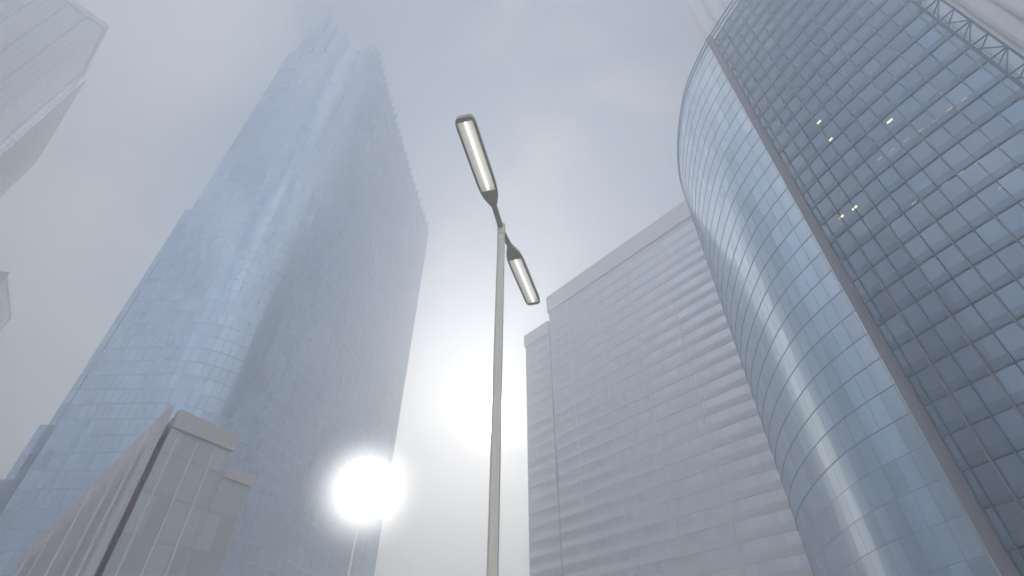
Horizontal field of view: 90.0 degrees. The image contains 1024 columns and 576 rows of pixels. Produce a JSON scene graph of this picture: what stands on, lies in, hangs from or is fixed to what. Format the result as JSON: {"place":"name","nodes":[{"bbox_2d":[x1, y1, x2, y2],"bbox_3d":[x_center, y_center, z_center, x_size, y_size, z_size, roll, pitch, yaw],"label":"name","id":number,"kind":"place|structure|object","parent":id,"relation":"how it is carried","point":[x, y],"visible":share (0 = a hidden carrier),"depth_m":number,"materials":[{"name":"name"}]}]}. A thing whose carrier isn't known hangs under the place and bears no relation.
{"place":"outdoors","nodes":[
{"label":"outdoors","id":0,"kind":"place"},
{"bbox_2d":[0,271,14,330],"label":"blue glass block","id":1,"kind":"structure","parent":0,"point":[7,311],"depth_m":228.32,"materials":[{"name":"blue"}]},
{"bbox_2d":[0,0,108,197],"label":"ribbed office block","id":2,"kind":"structure","parent":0,"point":[49,49],"depth_m":196.49,"materials":[{"name":"grey"}]},
{"bbox_2d":[12,406,255,575],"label":"corner block","id":3,"kind":"structure","parent":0,"point":[161,496],"depth_m":44.03,"materials":[{"name":"grey concrete"}]},
{"bbox_2d":[0,0,699,575],"label":"sky","id":4,"kind":"structure","parent":0,"point":[575,105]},
{"bbox_2d":[524,200,812,575],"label":"banded office slab","id":5,"kind":"structure","parent":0,"point":[649,451],"depth_m":120.17,"materials":[{"name":"white concrete"}]},
{"bbox_2d":[677,0,1023,575],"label":"curved glass tower","id":6,"kind":"structure","parent":0,"point":[851,175],"depth_m":54.15,"materials":[{"name":"blue glass"}]},
{"bbox_2d":[682,0,1023,83],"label":"pale stone tower","id":7,"kind":"structure","parent":0,"point":[1003,20],"depth_m":127.58,"materials":[{"name":"grey stone"}]},
{"label":"ground","id":8,"kind":"structure","parent":0,"visible":0},
{"bbox_2d":[0,11,428,575],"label":"mirror glass tower","id":9,"kind":"structure","parent":8,"relation":"on","point":[267,313],"depth_m":146.09,"materials":[{"name":"blue glass"}]},
{"bbox_2d":[347,505,362,575],"bbox_3d":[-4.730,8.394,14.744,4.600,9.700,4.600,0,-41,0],"label":"pole","id":10,"kind":"object","parent":8,"relation":"on","point":[353,549],"visible":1,"depth_m":15.38,"materials":[{"name":"metal"}]},
{"bbox_2d":[455,114,539,575],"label":"street lamp","id":11,"kind":"object","parent":8,"relation":"on","point":[467,128],"visible":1,"depth_m":8.47,"materials":[{"name":"grey metal"}]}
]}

